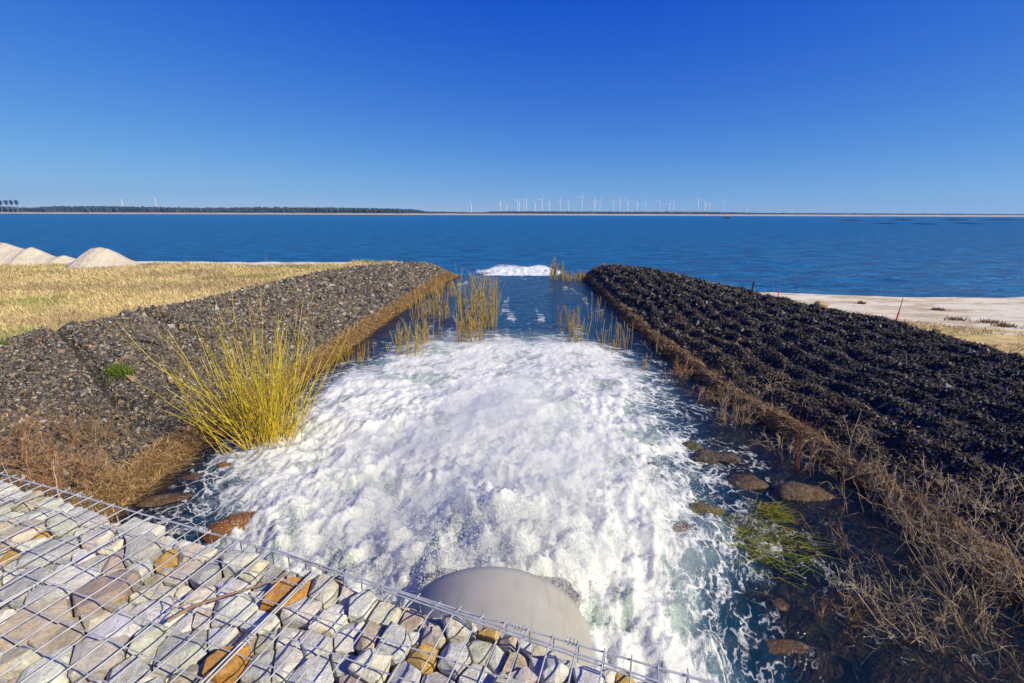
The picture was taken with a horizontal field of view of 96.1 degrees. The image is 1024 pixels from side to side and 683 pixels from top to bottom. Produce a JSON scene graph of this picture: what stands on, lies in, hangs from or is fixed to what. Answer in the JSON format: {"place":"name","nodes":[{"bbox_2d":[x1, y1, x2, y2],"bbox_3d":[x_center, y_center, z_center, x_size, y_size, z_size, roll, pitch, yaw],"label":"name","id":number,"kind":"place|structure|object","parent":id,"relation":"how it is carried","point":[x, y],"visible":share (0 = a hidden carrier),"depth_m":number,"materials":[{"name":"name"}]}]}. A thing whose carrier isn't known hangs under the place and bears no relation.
{"place":"outdoors","nodes":[
{"label":"outdoors","id":0,"kind":"place"},
{"bbox_2d":[0,259,402,338],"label":"dry grass","id":1,"kind":"structure","parent":0,"point":[47,276],"depth_m":15.78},
{"bbox_2d":[0,261,1023,682],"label":"ground","id":2,"kind":"structure","parent":0,"point":[844,651],"depth_m":6.03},
{"bbox_2d":[0,397,61,472],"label":"dry weed","id":3,"kind":"object","parent":2,"relation":"on","point":[21,443],"visible":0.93,"depth_m":5.54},
{"bbox_2d":[0,243,75,265],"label":"sand heap","id":4,"kind":"object","parent":2,"relation":"on","point":[11,254],"visible":0.73,"depth_m":21.87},
{"bbox_2d":[4,433,99,498],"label":"dry weed","id":5,"kind":"object","parent":2,"relation":"on","point":[47,472],"visible":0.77,"depth_m":5.23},
{"bbox_2d":[9,393,95,467],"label":"dry weed","id":6,"kind":"object","parent":2,"relation":"on","point":[69,429],"visible":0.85,"depth_m":5.98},
{"bbox_2d":[1,412,146,495],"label":"dry weed","id":7,"kind":"object","parent":2,"relation":"on","point":[89,468],"visible":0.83,"depth_m":5.52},
{"bbox_2d":[0,405,171,501],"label":"litter","id":8,"kind":"object","parent":2,"relation":"on","point":[74,445],"visible":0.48,"depth_m":6.17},
{"bbox_2d":[66,247,140,268],"bbox_3d":[-19.289,-3.929,21.757,3.803,1.034,3.400,0,15,0],"label":"sand heap","id":9,"kind":"object","parent":2,"relation":"on","point":[98,257],"visible":0.72,"depth_m":21.20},
{"bbox_2d":[67,390,146,449],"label":"dry weed","id":10,"kind":"object","parent":2,"relation":"on","point":[108,437],"visible":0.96,"depth_m":6.35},
{"bbox_2d":[77,453,158,502],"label":"dry weed","id":11,"kind":"object","parent":2,"relation":"on","point":[113,479],"visible":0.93,"depth_m":5.54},
{"bbox_2d":[122,493,199,522],"bbox_3d":[-4.209,2.046,5.589,0.939,0.376,0.349,-4,16,-14],"label":"boulder","id":12,"kind":"object","parent":2,"relation":"on","point":[167,500],"visible":0.64,"depth_m":5.49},
{"bbox_2d":[178,473,214,489],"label":"boulder","id":13,"kind":"object","parent":2,"relation":"on","point":[193,478],"visible":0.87,"depth_m":6.03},
{"bbox_2d":[85,255,352,456],"bbox_3d":[-4.145,0.222,6.629,3.631,2.875,3.283,0,15,0],"label":"willow shrub","id":14,"kind":"object","parent":2,"relation":"on","point":[273,420],"visible":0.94,"depth_m":6.64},
{"bbox_2d":[0,631,440,682],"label":"gabion rubble","id":15,"kind":"object","parent":2,"relation":"on","point":[2,651],"depth_m":1.57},
{"bbox_2d":[0,646,42,682],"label":"gabion stone","id":16,"kind":"object","parent":15,"relation":"on","point":[10,658],"visible":0.54,"depth_m":1.51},
{"bbox_2d":[0,519,48,551],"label":"gabion stone","id":17,"kind":"object","parent":15,"relation":"on","point":[25,533],"visible":0.48,"depth_m":2.13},
{"bbox_2d":[24,583,74,616],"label":"gabion stone","id":18,"kind":"object","parent":15,"relation":"on","point":[57,593],"visible":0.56,"depth_m":1.78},
{"bbox_2d":[46,507,77,538],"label":"gabion stone","id":19,"kind":"object","parent":15,"relation":"on","point":[63,525],"visible":0.54,"depth_m":2.20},
{"bbox_2d":[43,565,100,587],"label":"gabion stone","id":20,"kind":"object","parent":15,"relation":"on","point":[67,573],"visible":0.37,"depth_m":1.89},
{"bbox_2d":[0,472,155,604],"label":"gabion basket","id":21,"kind":"object","parent":15,"relation":"on","point":[79,497],"visible":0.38,"depth_m":2.16,"materials":[{"name":"metal"}]},
{"bbox_2d":[67,506,107,527],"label":"gabion stone","id":22,"kind":"object","parent":15,"relation":"on","point":[86,513],"visible":0.4,"depth_m":2.30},
{"bbox_2d":[68,635,128,682],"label":"gabion stone","id":23,"kind":"object","parent":15,"relation":"on","point":[97,657],"visible":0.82,"depth_m":1.52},
{"bbox_2d":[81,525,118,549],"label":"gabion stone","id":24,"kind":"object","parent":15,"relation":"on","point":[103,537],"visible":0.45,"depth_m":2.10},
{"bbox_2d":[72,569,140,628],"bbox_3d":[-1.608,1.049,1.837,0.211,0.208,0.204,-8,18,-28],"label":"gabion stone","id":25,"kind":"object","parent":15,"relation":"on","point":[108,592],"visible":0.6,"depth_m":1.79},
{"bbox_2d":[82,612,141,645],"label":"gabion stone","id":26,"kind":"object","parent":15,"relation":"on","point":[113,625],"visible":0.32,"depth_m":1.65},
{"bbox_2d":[107,655,150,682],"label":"gabion stone","id":27,"kind":"object","parent":15,"relation":"on","point":[137,670],"visible":0.86,"depth_m":1.50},
{"bbox_2d":[124,531,163,573],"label":"gabion stone","id":28,"kind":"object","parent":15,"relation":"on","point":[150,549],"visible":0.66,"depth_m":2.02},
{"bbox_2d":[125,623,165,660],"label":"gabion stone","id":29,"kind":"object","parent":15,"relation":"on","point":[147,639],"visible":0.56,"depth_m":1.60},
{"bbox_2d":[0,516,323,682],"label":"gabion basket","id":30,"kind":"object","parent":15,"relation":"on","point":[288,555],"visible":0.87,"depth_m":1.73,"materials":[{"name":"metal"}]},
{"bbox_2d":[220,549,258,577],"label":"gabion stone","id":31,"kind":"object","parent":30,"relation":"in","point":[245,559],"visible":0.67,"depth_m":1.95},
{"bbox_2d":[239,558,269,590],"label":"gabion stone","id":32,"kind":"object","parent":30,"relation":"in","point":[260,565],"visible":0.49,"depth_m":1.92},
{"bbox_2d":[260,577,310,626],"bbox_3d":[-0.882,1.060,1.820,0.158,0.186,0.177,0,15,0],"label":"gabion stone","id":33,"kind":"object","parent":30,"relation":"in","point":[280,592],"visible":0.53,"depth_m":1.78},
{"bbox_2d":[153,631,207,677],"bbox_3d":[-1.147,1.141,1.612,0.150,0.197,0.174,-10,18,-31],"label":"gabion stone","id":34,"kind":"object","parent":15,"relation":"on","point":[186,655],"visible":0.69,"depth_m":1.57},
{"bbox_2d":[163,559,202,590],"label":"gabion stone","id":35,"kind":"object","parent":15,"relation":"on","point":[174,579],"visible":0.38,"depth_m":1.92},
{"bbox_2d":[178,543,217,565],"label":"gabion stone","id":36,"kind":"object","parent":15,"relation":"on","point":[197,548],"visible":0.48,"depth_m":2.04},
{"bbox_2d":[187,562,221,589],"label":"gabion stone","id":37,"kind":"object","parent":15,"relation":"on","point":[208,571],"visible":0.54,"depth_m":1.89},
{"bbox_2d":[240,610,280,637],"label":"gabion stone","id":38,"kind":"object","parent":15,"relation":"on","point":[258,617],"visible":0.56,"depth_m":1.68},
{"bbox_2d":[280,597,321,630],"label":"gabion stone","id":39,"kind":"object","parent":15,"relation":"on","point":[302,620],"visible":0.64,"depth_m":1.70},
{"bbox_2d":[334,621,365,655],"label":"gabion stone","id":40,"kind":"object","parent":15,"relation":"on","point":[345,638],"visible":0.53,"depth_m":1.64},
{"bbox_2d":[348,589,377,622],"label":"gabion stone","id":41,"kind":"object","parent":15,"relation":"on","point":[365,608],"visible":0.61,"depth_m":1.75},
{"bbox_2d":[348,648,391,682],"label":"gabion stone","id":42,"kind":"object","parent":15,"relation":"on","point":[381,660],"visible":0.91,"depth_m":1.49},
{"bbox_2d":[356,622,386,654],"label":"gabion stone","id":43,"kind":"object","parent":15,"relation":"on","point":[365,641],"visible":0.48,"depth_m":1.62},
{"bbox_2d":[366,602,401,625],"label":"gabion stone","id":44,"kind":"object","parent":15,"relation":"on","point":[387,613],"visible":0.53,"depth_m":1.74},
{"bbox_2d":[376,621,410,673],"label":"gabion stone","id":45,"kind":"object","parent":15,"relation":"on","point":[398,634],"visible":0.58,"depth_m":1.59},
{"bbox_2d":[387,661,420,682],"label":"gabion stone","id":46,"kind":"object","parent":15,"relation":"on","point":[407,670],"visible":0.88,"depth_m":1.50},
{"bbox_2d":[399,609,424,632],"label":"gabion stone","id":47,"kind":"object","parent":15,"relation":"on","point":[412,620],"visible":0.31,"depth_m":1.74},
{"bbox_2d":[437,641,470,682],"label":"gabion stone","id":48,"kind":"object","parent":15,"relation":"on","point":[452,651],"visible":0.74,"depth_m":1.55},
{"bbox_2d":[442,614,470,646],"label":"gabion stone","id":49,"kind":"object","parent":15,"relation":"on","point":[457,629],"visible":0.61,"depth_m":1.65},
{"bbox_2d":[205,564,715,682],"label":"gabion basket","id":50,"kind":"object","parent":15,"relation":"on","point":[462,612],"visible":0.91,"depth_m":1.56,"materials":[{"name":"metal"}]},
{"bbox_2d":[308,573,338,609],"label":"gabion stone","id":51,"kind":"object","parent":50,"relation":"in","point":[327,595],"visible":0.67,"depth_m":1.80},
{"bbox_2d":[421,625,445,672],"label":"gabion stone","id":52,"kind":"object","parent":50,"relation":"in","point":[431,635],"visible":0.63,"depth_m":1.62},
{"bbox_2d":[467,640,492,666],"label":"gabion stone","id":53,"kind":"object","parent":15,"relation":"on","point":[479,651],"visible":0.6,"depth_m":1.61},
{"bbox_2d":[487,645,507,674],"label":"gabion stone","id":54,"kind":"object","parent":15,"relation":"on","point":[498,659],"visible":0.59,"depth_m":1.59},
{"bbox_2d":[540,654,571,682],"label":"gabion stone","id":55,"kind":"object","parent":15,"relation":"on","point":[556,669],"visible":0.91,"depth_m":1.51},
{"bbox_2d":[573,666,605,682],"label":"gabion stone","id":56,"kind":"object","parent":15,"relation":"on","point":[586,674],"visible":0.98,"depth_m":1.49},
{"bbox_2d":[0,260,446,502],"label":"crushed stone","id":57,"kind":"object","parent":2,"relation":"on","point":[377,286],"visible":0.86,"depth_m":9.06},
{"bbox_2d":[65,271,462,522],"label":"matted grass","id":58,"kind":"structure","parent":2,"relation":"on","point":[385,314],"depth_m":6.80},
{"bbox_2d":[325,334,374,371],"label":"reed clump","id":59,"kind":"object","parent":2,"relation":"on","point":[358,356],"visible":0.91,"depth_m":10.68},
{"bbox_2d":[711,381,794,436],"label":"dry bush","id":60,"kind":"object","parent":2,"relation":"on","point":[734,419],"visible":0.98,"depth_m":7.62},
{"bbox_2d":[764,481,840,524],"bbox_3d":[3.640,2.026,5.807,0.904,0.588,0.582,0,15,0],"label":"boulder","id":61,"kind":"object","parent":2,"relation":"on","point":[817,497],"visible":0.81,"depth_m":5.61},
{"bbox_2d":[582,272,1023,619],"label":"matted grass","id":62,"kind":"structure","parent":2,"relation":"on","point":[614,306],"depth_m":7.10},
{"bbox_2d":[590,263,1023,553],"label":"crushed stone","id":63,"kind":"object","parent":2,"relation":"on","point":[641,278],"visible":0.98,"depth_m":8.02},
{"bbox_2d":[657,314,1023,551],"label":"litter","id":64,"kind":"object","parent":2,"relation":"on","point":[825,432],"visible":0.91,"depth_m":6.78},
{"bbox_2d":[824,543,898,579],"bbox_3d":[3.666,2.322,4.866,0.729,0.262,0.468,0,15,0],"label":"boulder","id":65,"kind":"object","parent":2,"relation":"on","point":[857,551],"visible":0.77,"depth_m":4.75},
{"bbox_2d":[824,399,899,492],"bbox_3d":[4.604,1.332,6.147,0.729,1.142,1.158,13,20,39],"label":"dry bush","id":66,"kind":"object","parent":2,"relation":"on","point":[850,450],"visible":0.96,"depth_m":6.00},
{"bbox_2d":[816,437,943,528],"bbox_3d":[4.199,1.569,5.266,1.532,1.168,0.776,-4,16,-14],"label":"dry bush","id":67,"kind":"object","parent":2,"relation":"on","point":[891,499],"visible":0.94,"depth_m":5.35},
{"bbox_2d":[832,506,1023,682],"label":"dry bush","id":68,"kind":"object","parent":2,"relation":"on","point":[959,620],"visible":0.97,"depth_m":3.76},
{"bbox_2d":[873,481,1023,602],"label":"dry bush","id":69,"kind":"object","parent":2,"relation":"on","point":[977,543],"visible":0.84,"depth_m":4.50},
{"bbox_2d":[878,453,1018,574],"bbox_3d":[4.478,1.773,4.742,1.600,1.164,0.913,-4,16,-15],"label":"dry bush","id":70,"kind":"object","parent":2,"relation":"on","point":[934,507],"visible":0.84,"depth_m":4.77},
{"bbox_2d":[882,503,1023,627],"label":"dry bush","id":71,"kind":"object","parent":2,"relation":"on","point":[994,577],"visible":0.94,"depth_m":4.13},
{"bbox_2d":[951,463,1023,538],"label":"dry bush","id":72,"kind":"object","parent":2,"relation":"on","point":[1004,505],"visible":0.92,"depth_m":4.70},
{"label":"packed fill","id":73,"kind":"structure","parent":2,"relation":"on","visible":0},
{"bbox_2d":[0,566,53,609],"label":"gabion stone","id":74,"kind":"object","parent":73,"relation":"on","point":[16,586],"visible":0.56,"depth_m":1.83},
{"bbox_2d":[0,599,72,652],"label":"gabion stone","id":75,"kind":"object","parent":73,"relation":"on","point":[24,630],"visible":0.45,"depth_m":1.68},
{"bbox_2d":[16,645,73,682],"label":"gabion stone","id":76,"kind":"object","parent":73,"relation":"on","point":[50,671],"visible":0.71,"depth_m":1.49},
{"bbox_2d":[16,537,81,568],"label":"gabion stone","id":77,"kind":"object","parent":73,"relation":"on","point":[27,555],"visible":0.47,"depth_m":2.04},
{"bbox_2d":[28,617,84,655],"bbox_3d":[-1.588,1.125,1.640,0.147,0.202,0.131,9,18,29],"label":"gabion stone","id":78,"kind":"object","parent":73,"relation":"on","point":[71,636],"visible":0.53,"depth_m":1.61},
{"bbox_2d":[81,609,111,633],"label":"gabion stone","id":79,"kind":"object","parent":73,"relation":"on","point":[92,621],"visible":0.43,"depth_m":1.69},
{"bbox_2d":[127,597,180,627],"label":"gabion stone","id":80,"kind":"object","parent":73,"relation":"on","point":[158,610],"visible":0.33,"depth_m":1.75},
{"bbox_2d":[168,664,205,682],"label":"gabion stone","id":81,"kind":"object","parent":73,"relation":"on","point":[194,669],"visible":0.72,"depth_m":1.50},
{"bbox_2d":[179,585,217,615],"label":"gabion stone","id":82,"kind":"object","parent":73,"relation":"on","point":[206,593],"visible":0.31,"depth_m":1.79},
{"bbox_2d":[192,607,212,641],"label":"gabion stone","id":83,"kind":"object","parent":73,"relation":"on","point":[202,618],"visible":0.44,"depth_m":1.71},
{"bbox_2d":[208,627,239,653],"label":"gabion stone","id":84,"kind":"object","parent":73,"relation":"on","point":[226,637],"visible":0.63,"depth_m":1.64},
{"bbox_2d":[202,646,249,682],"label":"gabion stone","id":85,"kind":"object","parent":73,"relation":"on","point":[232,669],"visible":0.79,"depth_m":1.50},
{"bbox_2d":[211,595,257,632],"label":"gabion stone","id":86,"kind":"object","parent":73,"relation":"on","point":[239,606],"visible":0.59,"depth_m":1.73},
{"bbox_2d":[240,649,275,682],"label":"gabion stone","id":87,"kind":"object","parent":73,"relation":"on","point":[255,672],"visible":0.75,"depth_m":1.51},
{"bbox_2d":[272,641,303,682],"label":"gabion stone","id":88,"kind":"object","parent":73,"relation":"on","point":[293,661],"visible":0.74,"depth_m":1.54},
{"bbox_2d":[274,626,305,653],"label":"gabion stone","id":89,"kind":"object","parent":73,"relation":"on","point":[294,633],"visible":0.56,"depth_m":1.64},
{"bbox_2d":[286,654,333,682],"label":"gabion stone","id":90,"kind":"object","parent":73,"relation":"on","point":[319,670],"visible":0.91,"depth_m":1.51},
{"bbox_2d":[299,630,332,660],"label":"gabion stone","id":91,"kind":"object","parent":73,"relation":"on","point":[317,639],"visible":0.53,"depth_m":1.59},
{"bbox_2d":[308,609,346,652],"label":"gabion stone","id":92,"kind":"object","parent":73,"relation":"on","point":[326,628],"visible":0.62,"depth_m":1.67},
{"bbox_2d":[330,652,356,682],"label":"gabion stone","id":93,"kind":"object","parent":73,"relation":"on","point":[341,668],"visible":0.51,"depth_m":1.55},
{"bbox_2d":[407,643,438,680],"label":"gabion stone","id":94,"kind":"object","parent":73,"relation":"on","point":[417,659],"visible":0.65,"depth_m":1.57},
{"bbox_2d":[457,663,495,682],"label":"gabion stone","id":95,"kind":"object","parent":73,"relation":"on","point":[469,675],"visible":0.7,"depth_m":1.52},
{"bbox_2d":[399,566,595,666],"bbox_3d":[-0.130,2.277,2.192,1.335,1.320,3.407,0,15,0],"label":"outfall pipe","id":96,"kind":"object","parent":73,"relation":"attached to","point":[540,604],"visible":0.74,"depth_m":2.71,"materials":[{"name":"concrete"}]},
{"bbox_2d":[0,214,1023,297],"bbox_3d":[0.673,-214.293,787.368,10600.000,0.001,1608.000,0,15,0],"label":"lake water","id":97,"kind":"structure","parent":0,"point":[827,255],"depth_m":60.61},
{"bbox_2d":[477,265,559,275],"bbox_3d":[0.520,-6.515,37.367,12.000,0.174,20.500,0,15,0],"label":"weir foam","id":98,"kind":"object","parent":97,"relation":"on","point":[535,270],"visible":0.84,"depth_m":31.04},
{"bbox_2d":[0,212,1023,216],"bbox_3d":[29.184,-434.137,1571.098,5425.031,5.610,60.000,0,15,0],"label":"beach","id":99,"kind":"structure","parent":0,"point":[503,214],"depth_m":1543.82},
{"bbox_2d":[0,0,1023,213],"label":"sky","id":100,"kind":"structure","parent":0,"point":[770,106],"materials":[{"name":"blue"}]},
{"bbox_2d":[118,275,1023,682],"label":"channel water","id":101,"kind":"structure","parent":0,"point":[530,307],"depth_m":5.77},
{"bbox_2d":[181,500,214,523],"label":"boulder","id":102,"kind":"object","parent":101,"relation":"on","point":[187,514],"visible":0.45,"depth_m":5.48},
{"bbox_2d":[199,511,255,543],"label":"boulder","id":103,"kind":"object","parent":101,"relation":"on","point":[220,528],"visible":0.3,"depth_m":4.84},
{"bbox_2d":[385,318,425,357],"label":"reed clump","id":104,"kind":"object","parent":101,"relation":"in","point":[408,343],"visible":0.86,"depth_m":11.17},
{"bbox_2d":[409,287,448,324],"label":"reed clump","id":105,"kind":"object","parent":101,"relation":"in","point":[437,305],"visible":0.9,"depth_m":15.19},
{"bbox_2d":[451,261,505,330],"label":"reed clump","id":106,"kind":"object","parent":101,"relation":"in","point":[483,315],"visible":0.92,"depth_m":13.89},
{"bbox_2d":[193,338,765,682],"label":"spray","id":107,"kind":"object","parent":101,"relation":"on","point":[421,538],"visible":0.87,"depth_m":4.29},
{"bbox_2d":[688,449,720,468],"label":"boulder","id":108,"kind":"object","parent":101,"relation":"on","point":[711,458],"visible":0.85,"depth_m":6.45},
{"bbox_2d":[718,474,769,500],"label":"boulder","id":109,"kind":"object","parent":101,"relation":"on","point":[749,485],"visible":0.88,"depth_m":5.86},
{"bbox_2d":[748,495,802,530],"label":"water weed","id":110,"kind":"object","parent":101,"relation":"on","point":[770,511],"visible":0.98,"depth_m":5.33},
{"bbox_2d":[744,595,809,634],"bbox_3d":[2.361,2.439,4.137,0.592,0.226,0.400,0,15,0],"label":"boulder","id":111,"kind":"object","parent":101,"relation":"in","point":[787,608],"visible":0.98,"depth_m":4.04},
{"bbox_2d":[710,499,854,598],"bbox_3d":[2.660,2.110,4.857,1.662,0.356,1.538,0,15,0],"label":"water weed","id":112,"kind":"object","parent":101,"relation":"on","point":[759,537],"visible":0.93,"depth_m":4.82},
{"bbox_2d":[746,634,843,682],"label":"boulder","id":113,"kind":"object","parent":101,"relation":"on","point":[815,665],"visible":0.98,"depth_m":3.62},
{"bbox_2d":[795,502,891,584],"bbox_3d":[3.410,2.058,4.903,0.783,0.493,0.977,0,15,0],"label":"dry bush","id":114,"kind":"object","parent":101,"relation":"on","point":[843,547],"visible":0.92,"depth_m":4.83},
{"bbox_2d":[804,589,900,656],"bbox_3d":[2.898,2.278,3.858,0.733,0.534,0.540,0,15,0],"label":"dry bush","id":115,"kind":"object","parent":101,"relation":"on","point":[850,635],"visible":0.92,"depth_m":3.90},
{"bbox_2d":[813,535,932,647],"bbox_3d":[3.189,2.158,4.106,0.929,0.673,0.896,12,19,36],"label":"dry bush","id":116,"kind":"object","parent":101,"relation":"on","point":[860,590],"visible":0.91,"depth_m":4.12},
{"bbox_2d":[856,647,950,682],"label":"boulder","id":117,"kind":"object","parent":101,"relation":"on","point":[873,669],"visible":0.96,"depth_m":3.60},
{"bbox_2d":[837,553,1009,682],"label":"dry bush","id":118,"kind":"object","parent":101,"relation":"on","point":[914,628],"visible":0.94,"depth_m":3.80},
{"bbox_2d":[665,271,1023,355],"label":"beach grass","id":119,"kind":"structure","parent":0,"point":[914,324],"depth_m":12.08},
{"label":"far plain","id":120,"kind":"structure","parent":0,"visible":0},
{"bbox_2d":[0,206,491,213],"bbox_3d":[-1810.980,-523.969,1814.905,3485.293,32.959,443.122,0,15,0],"label":"wood","id":121,"kind":"object","parent":120,"relation":"on","point":[143,209],"visible":0.85,"depth_m":1617.15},
{"bbox_2d":[487,211,1023,214],"bbox_3d":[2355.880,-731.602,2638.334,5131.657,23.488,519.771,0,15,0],"label":"distant wood","id":122,"kind":"object","parent":120,"relation":"on","point":[576,212],"visible":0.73,"depth_m":2405.24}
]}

